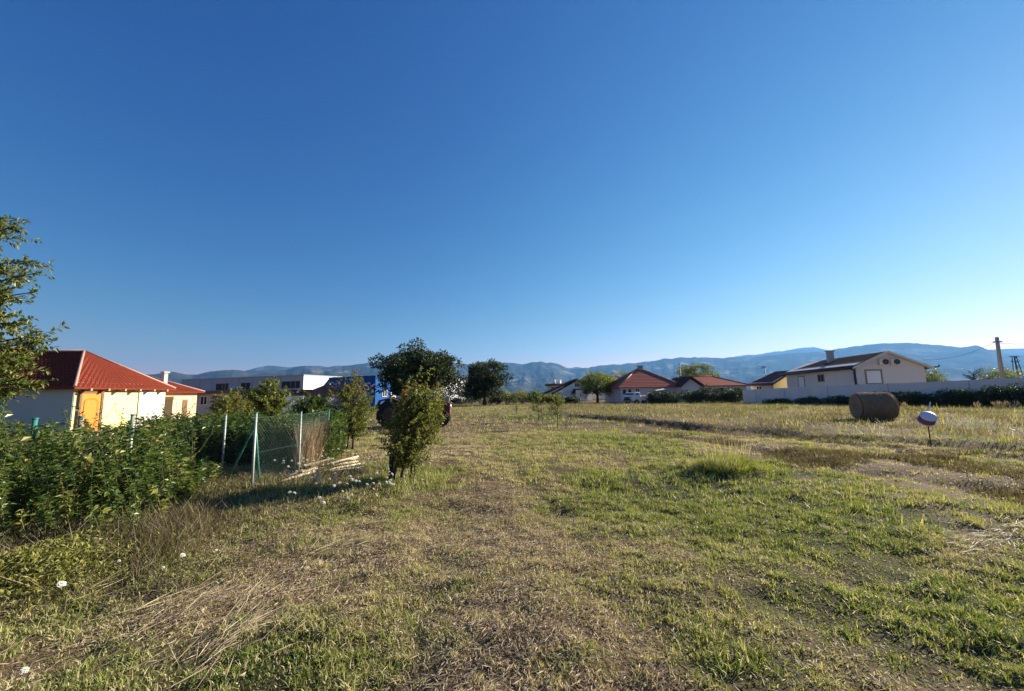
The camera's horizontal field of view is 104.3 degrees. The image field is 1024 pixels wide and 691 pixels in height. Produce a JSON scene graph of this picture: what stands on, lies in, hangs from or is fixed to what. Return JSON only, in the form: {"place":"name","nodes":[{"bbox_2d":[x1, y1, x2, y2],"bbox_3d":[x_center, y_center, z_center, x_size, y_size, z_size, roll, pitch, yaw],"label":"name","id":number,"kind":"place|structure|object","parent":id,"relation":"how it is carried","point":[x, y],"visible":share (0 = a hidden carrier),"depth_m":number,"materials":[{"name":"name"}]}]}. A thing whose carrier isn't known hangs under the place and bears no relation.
{"place":"outdoors","nodes":[
{"label":"outdoors","id":0,"kind":"place"},
{"bbox_2d":[0,394,1023,690],"bbox_3d":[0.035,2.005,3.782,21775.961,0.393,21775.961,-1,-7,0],"label":"ground","id":1,"kind":"structure","parent":0,"point":[852,578],"depth_m":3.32,"materials":[{"name":"green plant"}]},
{"bbox_2d":[13,667,29,690],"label":"wild flower","id":2,"kind":"object","parent":1,"relation":"on","point":[23,668],"visible":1,"depth_m":2.13,"materials":[{"name":"white plant"}]},
{"bbox_2d":[0,215,69,408],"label":"edge tree","id":3,"kind":"object","parent":1,"relation":"on","point":[22,358],"visible":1,"depth_m":4.78,"materials":[{"name":"green plant"}]},
{"bbox_2d":[47,581,66,604],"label":"wild flower","id":4,"kind":"object","parent":1,"relation":"on","point":[64,583],"visible":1,"depth_m":3.14,"materials":[{"name":"white plant"}]},
{"bbox_2d":[0,350,175,433],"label":"cream house","id":5,"kind":"structure","parent":1,"relation":"on","point":[88,383],"depth_m":21.92,"materials":[{"name":"paint"}]},
{"bbox_2d":[80,393,101,431],"bbox_3d":[-22.533,3.718,21.232,0.150,2.320,1.000,-1,-7,0],"label":"door","id":6,"kind":"structure","parent":5,"relation":"in","point":[91,402],"depth_m":21.32,"materials":[{"name":"yellow wood"}]},
{"bbox_2d":[0,398,224,550],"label":"thicket","id":7,"kind":"object","parent":1,"relation":"on","point":[65,476],"visible":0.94,"depth_m":5.36,"materials":[{"name":"green plant"}]},
{"bbox_2d":[61,403,115,468],"bbox_3d":[-8.001,1.692,7.430,0.872,1.258,0.374,-1,-7,0],"label":"hedge sprig","id":8,"kind":"object","parent":7,"relation":"on","point":[77,411],"visible":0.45,"depth_m":7.46,"materials":[{"name":"green plant"}]},
{"bbox_2d":[0,518,226,627],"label":"yellow weeds","id":9,"kind":"object","parent":1,"relation":"on","point":[35,558],"visible":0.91,"depth_m":3.48,"materials":[{"name":"green plant"}]},
{"bbox_2d":[70,558,160,597],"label":"fallen stalks","id":10,"kind":"object","parent":1,"relation":"on","point":[107,579],"visible":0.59,"depth_m":3.43,"materials":[{"name":"beige plant"}]},
{"bbox_2d":[115,404,166,461],"bbox_3d":[-7.562,1.786,8.014,0.784,1.196,0.617,-2,-7,10],"label":"hedge sprig","id":11,"kind":"object","parent":1,"relation":"on","point":[121,417],"visible":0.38,"depth_m":8.12,"materials":[{"name":"green plant"}]},
{"bbox_2d":[0,410,329,503],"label":"wire fence","id":12,"kind":"object","parent":1,"relation":"on","point":[254,430],"visible":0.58,"depth_m":6.88,"materials":[{"name":"green metal"}]},
{"bbox_2d":[97,565,253,630],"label":"fallen stalks","id":13,"kind":"object","parent":1,"relation":"on","point":[208,601],"visible":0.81,"depth_m":3.04,"materials":[{"name":"beige plant"}]},
{"bbox_2d":[147,371,204,417],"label":"red roof house","id":14,"kind":"structure","parent":1,"relation":"on","point":[182,390],"depth_m":35.47,"materials":[{"name":"pink paint"}]},
{"bbox_2d":[164,396,191,419],"bbox_3d":[-27.817,5.243,31.415,3.200,2.377,2.226,0,-7,-9],"label":"peach annex","id":15,"kind":"object","parent":1,"relation":"on","point":[182,402],"visible":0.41,"depth_m":31.15,"materials":[{"name":"paint"}]},
{"bbox_2d":[181,400,187,419],"bbox_3d":[-26.377,5.335,32.047,0.036,1.900,0.608,0,-7,-9],"label":"door","id":16,"kind":"structure","parent":15,"relation":"in","point":[185,402],"depth_m":32.04,"materials":[{"name":"brown wood"}]},
{"bbox_2d":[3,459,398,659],"bbox_3d":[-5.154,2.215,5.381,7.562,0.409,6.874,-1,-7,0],"label":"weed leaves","id":17,"kind":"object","parent":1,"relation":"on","point":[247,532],"visible":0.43,"depth_m":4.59,"materials":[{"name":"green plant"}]},
{"bbox_2d":[45,571,359,688],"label":"fallen stalks","id":18,"kind":"object","parent":1,"relation":"on","point":[210,624],"visible":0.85,"depth_m":2.69,"materials":[{"name":"beige plant"}]},
{"bbox_2d":[0,456,431,690],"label":"dry weeds","id":19,"kind":"object","parent":1,"relation":"on","point":[157,540],"visible":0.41,"depth_m":4.39,"materials":[{"name":"brown plant"}]},
{"bbox_2d":[87,407,349,468],"bbox_3d":[-6.896,2.258,9.989,5.367,1.322,2.165,0,-7,-9],"label":"laurel hedge","id":20,"kind":"object","parent":1,"relation":"on","point":[337,437],"visible":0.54,"depth_m":9.60,"materials":[{"name":"green plant"}]},
{"bbox_2d":[198,386,256,421],"bbox_3d":[-12.030,2.810,16.814,1.814,2.182,1.860,-3,-7,15],"label":"garden bush","id":21,"kind":"object","parent":1,"relation":"on","point":[226,404],"visible":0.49,"depth_m":16.68,"materials":[{"name":"green plant"}]},
{"bbox_2d":[165,594,299,672],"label":"fallen stalks","id":22,"kind":"object","parent":1,"relation":"on","point":[233,636],"visible":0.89,"depth_m":2.68,"materials":[{"name":"beige plant"}]},
{"bbox_2d":[196,389,309,413],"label":"grey outbuilding","id":23,"kind":"structure","parent":1,"relation":"on","point":[203,399],"depth_m":44.29,"materials":[{"name":"white paint"}]},
{"bbox_2d":[200,396,207,404],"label":"window","id":24,"kind":"structure","parent":23,"relation":"in","point":[203,399],"depth_m":44.45,"materials":[{"name":"black glass"}]},
{"bbox_2d":[181,375,339,390],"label":"industrial hall","id":25,"kind":"structure","parent":1,"relation":"on","point":[310,382],"depth_m":116.65,"materials":[{"name":"white paint"}]},
{"bbox_2d":[215,383,228,389],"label":"window","id":26,"kind":"structure","parent":25,"relation":"in","point":[219,386],"depth_m":119.39,"materials":[{"name":"black glass"}]},
{"bbox_2d":[241,382,250,389],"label":"window","id":27,"kind":"structure","parent":25,"relation":"in","point":[246,385],"depth_m":116.64,"materials":[{"name":"black glass"}]},
{"bbox_2d":[281,381,299,388],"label":"window","id":28,"kind":"structure","parent":25,"relation":"in","point":[291,384],"depth_m":111.81,"materials":[{"name":"black glass"}]},
{"bbox_2d":[235,375,300,428],"bbox_3d":[-11.752,2.762,18.798,2.649,2.753,2.764,-1,-7,0],"label":"garden bush","id":29,"kind":"object","parent":1,"relation":"on","point":[264,398],"visible":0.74,"depth_m":18.53,"materials":[{"name":"green plant"}]},
{"bbox_2d":[253,396,303,415],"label":"white garden wall","id":30,"kind":"structure","parent":1,"relation":"on","point":[289,398],"depth_m":34.89,"materials":[{"name":"paint"}]},
{"bbox_2d":[278,470,315,482],"bbox_3d":[-4.051,2.475,7.525,0.072,0.070,0.926,-2,-7,11],"label":"timber pole","id":31,"kind":"object","parent":1,"relation":"on","point":[286,479],"visible":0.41,"depth_m":7.45,"materials":[{"name":"beige wood"}]},
{"bbox_2d":[287,389,333,422],"bbox_3d":[-10.971,3.445,21.690,2.348,2.086,2.833,2,-8,-24],"label":"garden bush","id":32,"kind":"object","parent":1,"relation":"on","point":[315,403],"visible":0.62,"depth_m":21.30,"materials":[{"name":"green plant"}]},
{"bbox_2d":[286,417,335,470],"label":"dry reeds","id":33,"kind":"object","parent":1,"relation":"on","point":[312,448],"visible":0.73,"depth_m":8.82,"materials":[{"name":"beige plant"}]},
{"bbox_2d":[171,463,457,510],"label":"grass patch","id":34,"kind":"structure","parent":1,"relation":"on","point":[373,476],"depth_m":6.79,"materials":[{"name":"green plant"}]},
{"bbox_2d":[300,384,344,410],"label":"brown roof shed","id":35,"kind":"structure","parent":1,"relation":"on","point":[323,389],"depth_m":43.96,"materials":[{"name":"tile"}]},
{"bbox_2d":[313,463,360,474],"bbox_3d":[-3.586,2.533,8.219,0.048,0.061,1.124,-5,-8,28],"label":"timber pole","id":36,"kind":"object","parent":1,"relation":"on","point":[337,467],"visible":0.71,"depth_m":8.16,"materials":[{"name":"beige wood"}]},
{"bbox_2d":[309,527,380,557],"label":"fallen stalks","id":37,"kind":"object","parent":1,"relation":"on","point":[343,543],"visible":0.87,"depth_m":4.24,"materials":[{"name":"beige plant"}]},
{"bbox_2d":[321,369,377,448],"bbox_3d":[-5.024,1.976,12.384,1.834,2.522,1.590,-1,-7,0],"label":"young fruit tree","id":38,"kind":"object","parent":1,"relation":"on","point":[356,420],"visible":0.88,"depth_m":12.25,"materials":[{"name":"green plant"}]},
{"bbox_2d":[324,375,399,407],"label":"blue building","id":39,"kind":"structure","parent":1,"relation":"on","point":[372,380],"depth_m":58.74,"materials":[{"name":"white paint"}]},
{"bbox_2d":[389,448,393,482],"bbox_3d":[-2.180,2.234,7.194,0.088,0.720,0.086,-1,-7,0],"label":"stake","id":40,"kind":"object","parent":1,"relation":"on","point":[391,470],"visible":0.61,"depth_m":7.17,"materials":[{"name":"black wood"}]},
{"bbox_2d":[371,366,452,480],"bbox_3d":[-1.791,1.470,7.494,1.403,2.187,1.385,-6,-9,36],"label":"young fruit tree","id":41,"kind":"object","parent":1,"relation":"on","point":[416,409],"visible":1,"depth_m":7.35,"materials":[{"name":"green plant"}]},
{"bbox_2d":[375,394,451,426],"bbox_3d":[-5.040,3.334,20.754,3.710,1.775,1.900,0,-7,-6],"label":"tractor","id":42,"kind":"object","parent":1,"relation":"on","point":[385,406],"visible":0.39,"depth_m":19.81,"materials":[{"name":"black rubber"}]},
{"bbox_2d":[367,337,467,397],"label":"oak tree","id":43,"kind":"object","parent":1,"relation":"on","point":[404,365],"visible":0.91,"depth_m":50.72,"materials":[{"name":"green plant"}]},
{"bbox_2d":[415,378,464,402],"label":"white block","id":44,"kind":"structure","parent":1,"relation":"on","point":[454,390],"depth_m":92.19,"materials":[{"name":"paint"}]},
{"bbox_2d":[439,390,464,404],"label":"hedge shrub","id":45,"kind":"object","parent":1,"relation":"on","point":[451,400],"visible":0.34,"depth_m":63.48,"materials":[{"name":"green plant"}]},
{"bbox_2d":[453,390,476,404],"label":"hedge shrub","id":46,"kind":"object","parent":1,"relation":"on","point":[459,401],"visible":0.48,"depth_m":62.92,"materials":[{"name":"green plant"}]},
{"bbox_2d":[456,358,513,405],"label":"oak tree","id":47,"kind":"object","parent":1,"relation":"on","point":[484,379],"visible":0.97,"depth_m":58.82,"materials":[{"name":"green plant"}]},
{"bbox_2d":[479,392,503,403],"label":"hedge shrub","id":48,"kind":"object","parent":1,"relation":"on","point":[493,400],"visible":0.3,"depth_m":62.79,"materials":[{"name":"green plant"}]},
{"bbox_2d":[498,390,521,403],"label":"hedge shrub","id":49,"kind":"object","parent":1,"relation":"on","point":[510,398],"visible":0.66,"depth_m":62.64,"materials":[{"name":"green plant"}]},
{"bbox_2d":[0,484,1023,690],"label":"straw","id":50,"kind":"object","parent":1,"relation":"on","point":[524,588],"visible":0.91,"depth_m":3.08,"materials":[{"name":"beige plant"}]},
{"bbox_2d":[9,420,1023,530],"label":"straw","id":51,"kind":"object","parent":1,"relation":"on","point":[672,458],"visible":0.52,"depth_m":10.34,"materials":[{"name":"beige plant"}]},
{"bbox_2d":[505,390,530,403],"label":"hedge shrub","id":52,"kind":"object","parent":1,"relation":"on","point":[524,396],"visible":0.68,"depth_m":63.03,"materials":[{"name":"green plant"}]},
{"bbox_2d":[527,391,548,402],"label":"hedge shrub","id":53,"kind":"object","parent":1,"relation":"on","point":[532,395],"visible":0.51,"depth_m":62.47,"materials":[{"name":"green plant"}]},
{"bbox_2d":[528,388,548,420],"bbox_3d":[1.537,3.505,23.352,1.078,1.981,1.063,-4,-8,26],"label":"sapling","id":54,"kind":"object","parent":1,"relation":"on","point":[536,393],"visible":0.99,"depth_m":23.35,"materials":[{"name":"green plant"}]},
{"bbox_2d":[542,393,560,403],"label":"hedge shrub","id":55,"kind":"object","parent":1,"relation":"on","point":[547,399],"visible":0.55,"depth_m":62.59,"materials":[{"name":"green plant"}]},
{"bbox_2d":[545,380,562,396],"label":"brown roof wing","id":56,"kind":"structure","parent":1,"relation":"on","point":[550,386],"depth_m":94.47,"materials":[{"name":"tile"}]},
{"bbox_2d":[546,390,565,428],"bbox_3d":[2.018,2.959,18.326,0.933,1.790,0.852,-1,-7,0],"label":"sapling","id":57,"kind":"object","parent":1,"relation":"on","point":[556,399],"visible":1,"depth_m":18.31,"materials":[{"name":"green plant"}]},
{"bbox_2d":[545,379,592,400],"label":"dark roof house","id":58,"kind":"structure","parent":1,"relation":"on","point":[569,388],"depth_m":83.35,"materials":[{"name":"white paint"}]},
{"bbox_2d":[560,395,581,402],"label":"hedge shrub","id":59,"kind":"object","parent":1,"relation":"on","point":[570,399],"visible":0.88,"depth_m":62.66,"materials":[{"name":"green plant"}]},
{"bbox_2d":[575,370,616,402],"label":"green tree","id":60,"kind":"object","parent":1,"relation":"on","point":[600,383],"visible":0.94,"depth_m":60.78,"materials":[{"name":"green plant"}]},
{"bbox_2d":[599,376,619,399],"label":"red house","id":61,"kind":"structure","parent":1,"relation":"on","point":[603,396],"depth_m":98.27,"materials":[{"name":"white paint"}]},
{"bbox_2d":[622,392,656,403],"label":"parked truck","id":62,"kind":"object","parent":1,"relation":"on","point":[635,397],"visible":0.61,"depth_m":50.93,"materials":[{"name":"white paint"}]},
{"bbox_2d":[605,366,677,402],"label":"lilac house","id":63,"kind":"structure","parent":1,"relation":"on","point":[641,380],"depth_m":57.61,"materials":[{"name":"paint"}]},
{"bbox_2d":[645,390,675,403],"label":"dark bush","id":64,"kind":"object","parent":1,"relation":"on","point":[663,397],"visible":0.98,"depth_m":49.19,"materials":[{"name":"green plant"}]},
{"bbox_2d":[669,389,712,403],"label":"dark bush","id":65,"kind":"object","parent":1,"relation":"on","point":[688,397],"visible":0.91,"depth_m":48.93,"materials":[{"name":"green plant"}]},
{"bbox_2d":[674,362,721,377],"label":"tree","id":66,"kind":"object","parent":1,"relation":"on","point":[691,371],"visible":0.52,"depth_m":82.64,"materials":[{"name":"green plant"}]},
{"bbox_2d":[671,376,749,401],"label":"gabled house","id":67,"kind":"structure","parent":1,"relation":"on","point":[690,383],"depth_m":57.74,"materials":[{"name":"pink paint"}]},
{"bbox_2d":[694,384,731,402],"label":"dark bush","id":68,"kind":"object","parent":1,"relation":"on","point":[708,390],"visible":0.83,"depth_m":48.96,"materials":[{"name":"green plant"}]},
{"bbox_2d":[670,433,774,473],"bbox_3d":[4.140,2.012,7.710,1.773,0.747,1.633,-1,-7,0],"label":"grass tuft","id":69,"kind":"object","parent":1,"relation":"on","point":[730,464],"visible":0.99,"depth_m":7.56,"materials":[{"name":"green plant"}]},
{"bbox_2d":[719,387,744,402],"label":"dark bush","id":70,"kind":"object","parent":1,"relation":"on","point":[736,394],"visible":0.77,"depth_m":48.91,"materials":[{"name":"green plant"}]},
{"bbox_2d":[749,370,789,389],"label":"cream gable house","id":71,"kind":"structure","parent":1,"relation":"on","point":[775,379],"depth_m":56.96,"materials":[{"name":"beige paint"}]},
{"bbox_2d":[761,397,790,403],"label":"bush","id":72,"kind":"object","parent":1,"relation":"on","point":[775,400],"visible":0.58,"depth_m":41.74,"materials":[{"name":"green plant"}]},
{"bbox_2d":[562,413,1023,459],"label":"ditch weeds","id":73,"kind":"object","parent":1,"relation":"on","point":[635,422],"visible":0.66,"depth_m":13.15,"materials":[{"name":"green plant"}]},
{"bbox_2d":[790,395,826,404],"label":"bush","id":74,"kind":"object","parent":1,"relation":"on","point":[808,400],"visible":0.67,"depth_m":39.02,"materials":[{"name":"green plant"}]},
{"bbox_2d":[615,428,1023,504],"bbox_3d":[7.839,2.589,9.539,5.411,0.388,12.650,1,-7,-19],"label":"ditch weeds","id":75,"kind":"object","parent":1,"relation":"on","point":[899,457],"visible":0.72,"depth_m":8.24,"materials":[{"name":"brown plant"}]},
{"bbox_2d":[819,395,849,404],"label":"bush","id":76,"kind":"object","parent":1,"relation":"on","point":[842,400],"visible":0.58,"depth_m":36.73,"materials":[{"name":"green plant"}]},
{"bbox_2d":[780,350,939,387],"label":"pale house","id":77,"kind":"structure","parent":1,"relation":"on","point":[884,367],"depth_m":39.89,"materials":[{"name":"beige paint"}]},
{"bbox_2d":[797,376,804,386],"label":"door","id":78,"kind":"structure","parent":77,"relation":"in","point":[801,380],"depth_m":50.03,"materials":[{"name":"white wood"}]},
{"bbox_2d":[817,374,824,381],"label":"window","id":79,"kind":"structure","parent":77,"relation":"in","point":[820,377],"depth_m":45.85,"materials":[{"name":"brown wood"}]},
{"bbox_2d":[849,392,899,419],"bbox_3d":[16.650,2.810,18.360,1.456,1.363,1.373,-3,-7,15],"label":"hay bale","id":80,"kind":"object","parent":1,"relation":"on","point":[878,405],"visible":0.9,"depth_m":17.92},
{"bbox_2d":[742,378,1023,404],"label":"boundary wall","id":81,"kind":"structure","parent":1,"relation":"on","point":[759,395],"depth_m":36.14,"materials":[{"name":"concrete"}]},
{"bbox_2d":[873,390,908,405],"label":"bush","id":82,"kind":"object","parent":1,"relation":"on","point":[894,393],"visible":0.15,"depth_m":33.28,"materials":[{"name":"green plant"}]},
{"bbox_2d":[896,390,934,405],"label":"bush","id":83,"kind":"object","parent":1,"relation":"on","point":[910,398],"visible":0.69,"depth_m":31.66,"materials":[{"name":"green plant"}]},
{"bbox_2d":[916,402,936,447],"bbox_3d":[10.962,2.124,10.492,0.390,1.297,0.424,-1,-7,0],"label":"bucket on rod","id":84,"kind":"object","parent":1,"relation":"on","point":[926,418],"visible":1,"depth_m":10.43,"materials":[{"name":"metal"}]},
{"bbox_2d":[925,369,948,381],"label":"bush","id":85,"kind":"object","parent":1,"relation":"on","point":[930,377],"visible":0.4,"depth_m":61.20,"materials":[{"name":"green plant"}]},
{"bbox_2d":[917,387,959,405],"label":"bush","id":86,"kind":"object","parent":1,"relation":"on","point":[943,395],"visible":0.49,"depth_m":30.53,"materials":[{"name":"green plant"}]},
{"bbox_2d":[900,451,1003,464],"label":"ditch weeds","id":87,"kind":"object","parent":1,"relation":"on","point":[941,455],"visible":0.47,"depth_m":8.51,"materials":[{"name":"green plant"}]},
{"bbox_2d":[945,387,984,406],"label":"bush","id":88,"kind":"object","parent":1,"relation":"on","point":[966,397],"visible":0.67,"depth_m":29.13,"materials":[{"name":"green plant"}]},
{"bbox_2d":[962,368,981,379],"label":"bare tree","id":89,"kind":"object","parent":1,"relation":"on","point":[972,377],"visible":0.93,"depth_m":49.77,"materials":[{"name":"green plant"}]},
{"bbox_2d":[942,511,1023,559],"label":"fallen stalks","id":90,"kind":"object","parent":1,"relation":"on","point":[993,534],"visible":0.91,"depth_m":4.06,"materials":[{"name":"beige plant"}]},
{"bbox_2d":[974,384,1015,406],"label":"bush","id":91,"kind":"object","parent":1,"relation":"on","point":[989,396],"visible":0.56,"depth_m":27.96,"materials":[{"name":"green plant"}]},
{"bbox_2d":[993,337,1004,378],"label":"utility pole","id":92,"kind":"object","parent":1,"relation":"on","point":[1000,361],"visible":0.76,"depth_m":43.95,"materials":[{"name":"concrete"}]},
{"bbox_2d":[976,365,1023,379],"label":"bush","id":93,"kind":"object","parent":1,"relation":"on","point":[1007,373],"visible":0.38,"depth_m":51.34,"materials":[{"name":"green plant"}]},
{"bbox_2d":[996,381,1023,406],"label":"bush","id":94,"kind":"object","parent":1,"relation":"on","point":[1018,395],"visible":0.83,"depth_m":26.80,"materials":[{"name":"green plant"}]},
{"bbox_2d":[1009,356,1023,377],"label":"lattice pylon","id":95,"kind":"object","parent":1,"relation":"on","point":[1015,361],"visible":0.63,"depth_m":69.89,"materials":[{"name":"grey metal"}]},
{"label":"timber pole","id":96,"kind":"object","parent":1,"relation":"on","visible":0},
{"bbox_2d":[305,458,332,466],"bbox_3d":[-4.123,2.487,8.508,0.565,0.114,0.083,5,-10,-42],"label":"timber pole","id":97,"kind":"object","parent":96,"relation":"on","point":[319,461],"visible":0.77,"depth_m":8.50,"materials":[{"name":"beige wood"}]},
{"bbox_2d":[299,457,357,472],"bbox_3d":[-3.862,2.534,8.482,0.096,0.090,1.426,-4,-8,24],"label":"timber pole","id":98,"kind":"object","parent":96,"relation":"on","point":[322,467],"visible":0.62,"depth_m":8.11,"materials":[{"name":"beige wood"}]},
{"bbox_2d":[318,455,358,467],"bbox_3d":[-3.706,2.496,8.567,0.059,0.125,0.962,-5,-8,31],"label":"timber pole","id":99,"kind":"object","parent":98,"relation":"on","point":[339,461],"visible":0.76,"depth_m":8.55,"materials":[{"name":"beige wood"}]},
{"bbox_2d":[0,0,1023,374],"label":"sky","id":100,"kind":"structure","parent":0,"point":[209,185],"materials":[{"name":"blue"}]},
{"bbox_2d":[2,401,1023,450],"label":"grass","id":101,"kind":"structure","parent":0,"point":[534,415],"depth_m":22.27,"materials":[{"name":"plant"}]},
{"bbox_2d":[10,429,1023,545],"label":"grass","id":102,"kind":"structure","parent":0,"point":[858,506],"depth_m":7.40,"materials":[{"name":"green plant"}]},
{"bbox_2d":[166,403,219,458],"bbox_3d":[-6.714,1.796,8.277,1.092,1.213,0.466,-1,-7,0],"label":"hedge sprig","id":103,"kind":"object","parent":102,"relation":"on","point":[182,426],"visible":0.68,"depth_m":8.29,"materials":[{"name":"green plant"}]},
{"bbox_2d":[145,343,1023,395],"bbox_3d":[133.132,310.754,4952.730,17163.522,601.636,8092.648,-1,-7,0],"label":"mountains","id":104,"kind":"structure","parent":0,"point":[537,376],"depth_m":5369.96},
{"bbox_2d":[159,347,1023,375],"bbox_3d":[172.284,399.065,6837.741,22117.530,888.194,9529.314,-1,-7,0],"label":"mountains","id":105,"kind":"structure","parent":0,"point":[815,349],"depth_m":8531.75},
{"bbox_2d":[525,401,1023,444],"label":"meadow grass","id":106,"kind":"structure","parent":0,"point":[998,414],"depth_m":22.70,"materials":[{"name":"plant"}]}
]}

